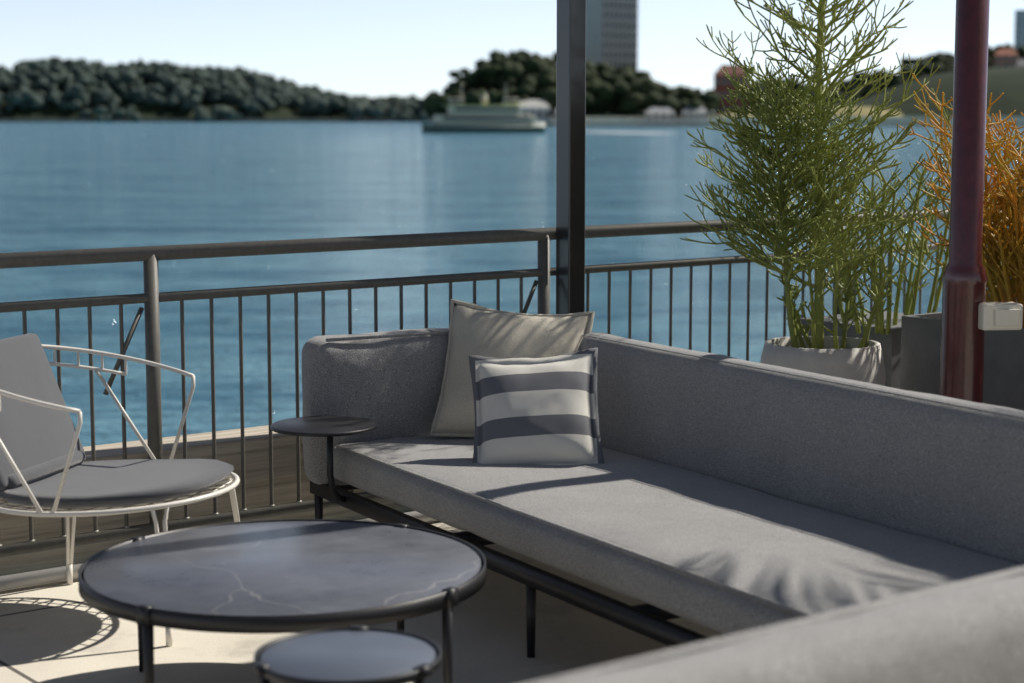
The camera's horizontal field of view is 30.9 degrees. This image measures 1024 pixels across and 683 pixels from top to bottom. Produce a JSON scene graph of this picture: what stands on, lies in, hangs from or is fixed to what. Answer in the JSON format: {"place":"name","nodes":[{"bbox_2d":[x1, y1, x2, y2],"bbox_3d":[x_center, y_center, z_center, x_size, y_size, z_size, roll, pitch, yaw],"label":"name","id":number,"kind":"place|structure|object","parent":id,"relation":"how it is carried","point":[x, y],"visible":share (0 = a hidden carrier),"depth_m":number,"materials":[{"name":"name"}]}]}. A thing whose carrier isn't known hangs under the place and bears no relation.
{"place":"outdoors","nodes":[
{"label":"outdoors","id":0,"kind":"place"},
{"bbox_2d":[0,76,385,117],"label":"headland ground","id":1,"kind":"structure","parent":0,"point":[51,109],"depth_m":1478.17,"materials":[{"name":"green plant"}]},
{"bbox_2d":[0,56,433,121],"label":"headland trees","id":2,"kind":"object","parent":1,"relation":"on","point":[190,88],"visible":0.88,"depth_m":1493.86,"materials":[{"name":"green plant"}]},
{"bbox_2d":[0,118,433,121],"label":"shoreline","id":3,"kind":"structure","parent":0,"point":[192,120],"depth_m":1471.20,"materials":[{"name":"grey stone"}]},
{"bbox_2d":[0,520,726,682],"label":"terrace floor","id":4,"kind":"structure","parent":0,"point":[59,632],"depth_m":5.13,"materials":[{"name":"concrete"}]},
{"bbox_2d":[0,344,239,646],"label":"chair frame","id":5,"kind":"object","parent":4,"relation":"on","point":[36,510],"visible":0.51,"depth_m":5.24,"materials":[{"name":"white metal"}]},
{"bbox_2d":[0,333,233,507],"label":"chair cushions","id":6,"kind":"object","parent":5,"relation":"on","point":[37,440],"visible":0.94,"depth_m":5.40,"materials":[{"name":"grey fabric"}]},
{"bbox_2d":[0,425,413,575],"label":"wall","id":7,"kind":"structure","parent":4,"relation":"on","point":[14,528],"depth_m":6.26,"materials":[{"name":"brown wood"}]},
{"bbox_2d":[0,511,435,590],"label":"deck edge","id":8,"kind":"object","parent":4,"relation":"on","point":[31,578],"depth_m":5.70,"materials":[{"name":"grey"}]},
{"bbox_2d":[78,519,485,682],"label":"coffee table frame","id":9,"kind":"object","parent":4,"relation":"on","point":[146,618],"visible":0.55,"depth_m":4.15,"materials":[{"name":"black metal"}]},
{"bbox_2d":[83,521,480,615],"bbox_3d":[-0.558,0.556,4.547,0.966,0.021,0.966,-5,9,-37],"label":"coffee table top","id":10,"kind":"object","parent":9,"relation":"on","point":[281,568],"visible":0.99,"depth_m":4.50,"materials":[{"name":"grey stone"}]},
{"bbox_2d":[253,625,441,682],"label":"small table frame","id":11,"kind":"object","parent":4,"relation":"on","point":[419,673],"visible":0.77,"depth_m":3.44,"materials":[{"name":"black metal"}]},
{"bbox_2d":[260,631,435,682],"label":"small table top","id":12,"kind":"object","parent":11,"relation":"on","point":[348,655],"visible":0.97,"depth_m":3.53,"materials":[{"name":"grey stone"}]},
{"bbox_2d":[0,209,1011,556],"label":"railing","id":13,"kind":"object","parent":4,"relation":"on","point":[150,297],"visible":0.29,"depth_m":6.24,"materials":[{"name":"grey metal"}]},
{"bbox_2d":[0,500,301,546],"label":"railing weld beads","id":14,"kind":"object","parent":13,"relation":"attached to","point":[186,518],"visible":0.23,"depth_m":6.11},
{"bbox_2d":[310,481,711,657],"bbox_3d":[0.448,0.555,5.170,0.950,0.533,2.830,-4,8,-30],"label":"sofa frame","id":15,"kind":"object","parent":4,"relation":"on","point":[649,621],"visible":0.2,"depth_m":4.90,"materials":[{"name":"black metal"}]},
{"bbox_2d":[270,416,376,501],"bbox_3d":[-0.595,0.393,5.868,0.338,0.265,0.338,-4,8,-30],"label":"side table","id":16,"kind":"object","parent":15,"relation":"attached to","point":[329,427],"visible":1,"depth_m":5.85,"materials":[{"name":"black metal"}]},
{"bbox_2d":[302,328,1023,635],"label":"sofa cushions","id":17,"kind":"object","parent":15,"relation":"on","point":[725,495],"visible":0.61,"depth_m":5.00,"materials":[{"name":"grey fabric"}]},
{"bbox_2d":[429,299,594,437],"bbox_3d":[0.002,0.106,6.138,0.491,0.491,0.160,5,-20,9],"label":"throw pillow","id":18,"kind":"object","parent":17,"relation":"on","point":[476,329],"visible":0.58,"depth_m":6.12,"materials":[{"name":"beige fabric"}]},
{"bbox_2d":[469,347,603,464],"bbox_3d":[0.073,0.217,5.697,0.408,0.407,0.125,-4,-24,4],"label":"striped cushion","id":19,"kind":"object","parent":17,"relation":"on","point":[542,411],"visible":0.94,"depth_m":5.65,"materials":[{"name":"white fabric"}]},
{"bbox_2d":[556,0,585,313],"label":"post","id":20,"kind":"object","parent":4,"relation":"on","point":[570,143],"depth_m":6.84,"materials":[{"name":"black metal"}]},
{"bbox_2d":[760,336,884,385],"bbox_3d":[1.166,0.301,6.984,0.472,0.600,0.472,-5,9,-37],"label":"white plant pot","id":21,"kind":"object","parent":4,"relation":"on","point":[851,361],"visible":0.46,"depth_m":6.77,"materials":[{"name":"white ceramic"}]},
{"label":"plant pot soil","id":22,"kind":"structure","parent":21,"relation":"on","visible":0},
{"bbox_2d":[680,51,883,347],"bbox_3d":[0.982,-0.499,6.823,0.670,1.134,0.922,3,7,21],"label":"potted plant","id":23,"kind":"object","parent":22,"relation":"on","point":[782,194],"visible":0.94,"depth_m":6.75,"materials":[{"name":"green plant"}]},
{"bbox_2d":[683,0,949,348],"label":"potted tree","id":24,"kind":"object","parent":22,"relation":"on","point":[819,44],"visible":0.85,"depth_m":6.79,"materials":[{"name":"green plant"}]},
{"bbox_2d":[767,210,898,348],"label":"plant stems","id":25,"kind":"object","parent":22,"relation":"on","point":[848,299],"visible":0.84,"depth_m":6.83,"materials":[{"name":"green plant"}]},
{"bbox_2d":[800,311,914,388],"bbox_3d":[1.526,0.218,7.592,0.500,0.620,0.500,-5,9,-37],"label":"planter box","id":26,"kind":"object","parent":4,"relation":"on","point":[890,343],"visible":0.14,"depth_m":7.25,"materials":[{"name":"grey concrete"}]},
{"bbox_2d":[779,88,1023,334],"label":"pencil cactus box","id":27,"kind":"object","parent":26,"relation":"on","point":[913,286],"visible":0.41,"depth_m":7.20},
{"bbox_2d":[900,312,1023,410],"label":"planter trough","id":28,"kind":"object","parent":4,"relation":"on","point":[1003,382],"visible":0.25,"depth_m":6.80,"materials":[{"name":"grey concrete"}]},
{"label":"planter soil","id":29,"kind":"structure","parent":28,"relation":"in","visible":0},
{"bbox_2d":[899,73,1023,327],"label":"firestick","id":30,"kind":"object","parent":29,"relation":"on","point":[1003,211],"visible":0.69,"depth_m":6.59,"materials":[{"name":"orange plant"}]},
{"bbox_2d":[0,122,1023,446],"bbox_3d":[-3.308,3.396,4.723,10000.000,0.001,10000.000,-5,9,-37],"label":"harbour water","id":31,"kind":"structure","parent":0,"point":[94,184],"depth_m":65.36,"materials":[{"name":"blue liquid"}]},
{"bbox_2d":[421,83,546,132],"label":"harbour ferry","id":32,"kind":"object","parent":31,"relation":"on","point":[484,124],"visible":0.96,"depth_m":468.49,"materials":[{"name":"white"}]},
{"bbox_2d":[534,121,717,125],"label":"ferry wharf deck","id":33,"kind":"structure","parent":31,"relation":"on","point":[624,122],"depth_m":801.64,"materials":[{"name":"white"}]},
{"bbox_2d":[594,132,674,133],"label":"boat wake foam","id":34,"kind":"object","parent":31,"relation":"on","point":[634,132],"visible":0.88,"depth_m":471.50,"materials":[{"name":"white"}]},
{"bbox_2d":[550,117,1023,126],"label":"shoreline","id":35,"kind":"structure","parent":31,"relation":"on","point":[894,121],"depth_m":808.61,"materials":[{"name":"stone"}]},
{"bbox_2d":[645,107,674,120],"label":"building","id":36,"kind":"structure","parent":35,"relation":"on","point":[659,113],"depth_m":809.57,"materials":[{"name":"grey"}]},
{"bbox_2d":[682,106,707,120],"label":"building","id":37,"kind":"structure","parent":35,"relation":"on","point":[691,114],"depth_m":808.16,"materials":[{"name":"grey"}]},
{"bbox_2d":[0,0,1023,112],"label":"sky","id":38,"kind":"structure","parent":0,"point":[371,48],"materials":[{"name":"white"}]},
{"bbox_2d":[450,67,1023,125],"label":"grassy hill","id":39,"kind":"structure","parent":0,"point":[1008,82],"depth_m":829.26,"materials":[{"name":"green plant"}]},
{"bbox_2d":[515,100,549,120],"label":"wharf shed","id":40,"kind":"structure","parent":39,"relation":"on","point":[539,109],"depth_m":818.67,"materials":[{"name":"grey"}]},
{"bbox_2d":[421,49,720,116],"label":"trees","id":41,"kind":"object","parent":39,"relation":"on","point":[524,75],"visible":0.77,"depth_m":840.06,"materials":[{"name":"green plant"}]},
{"bbox_2d":[586,0,637,70],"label":"high-rise building","id":42,"kind":"structure","parent":39,"relation":"on","point":[611,32],"depth_m":948.13,"materials":[{"name":"grey"}]},
{"bbox_2d":[713,65,750,114],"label":"red brick building","id":43,"kind":"structure","parent":39,"relation":"on","point":[722,82],"depth_m":856.58,"materials":[{"name":"brown brick"}]},
{"bbox_2d":[750,42,1023,104],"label":"hillside trees","id":44,"kind":"object","parent":39,"relation":"on","point":[944,62],"visible":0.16,"depth_m":899.62,"materials":[{"name":"green plant"}]},
{"bbox_2d":[994,49,1017,67],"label":"house","id":45,"kind":"structure","parent":39,"relation":"on","point":[1003,57],"depth_m":875.22,"materials":[{"name":"brown"}]},
{"bbox_2d":[1006,59,1023,66],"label":"house","id":46,"kind":"structure","parent":39,"relation":"on","point":[1020,62],"depth_m":873.71,"materials":[{"name":"grey"}]},
{"bbox_2d":[530,566,1023,682],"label":"sofa cushions","id":47,"kind":"object","parent":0,"point":[968,631],"visible":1,"depth_m":2.62,"materials":[{"name":"grey fabric"}]},
{"bbox_2d":[715,106,904,116],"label":"park lawn","id":48,"kind":"structure","parent":0,"point":[865,111],"depth_m":816.79,"materials":[{"name":"green plant"}]},
{"bbox_2d":[939,0,989,402],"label":"pole","id":49,"kind":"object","parent":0,"point":[964,279],"depth_m":5.97,"materials":[{"name":"red metal"}]},
{"bbox_2d":[978,302,1022,330],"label":"switch box","id":50,"kind":"object","parent":49,"relation":"attached to","point":[1000,315],"visible":1,"depth_m":5.95,"materials":[{"name":"beige plastic"}]},
{"bbox_2d":[1014,10,1023,47],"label":"tower","id":51,"kind":"structure","parent":0,"point":[1019,30],"depth_m":1429.14,"materials":[{"name":"blue"}]}
]}

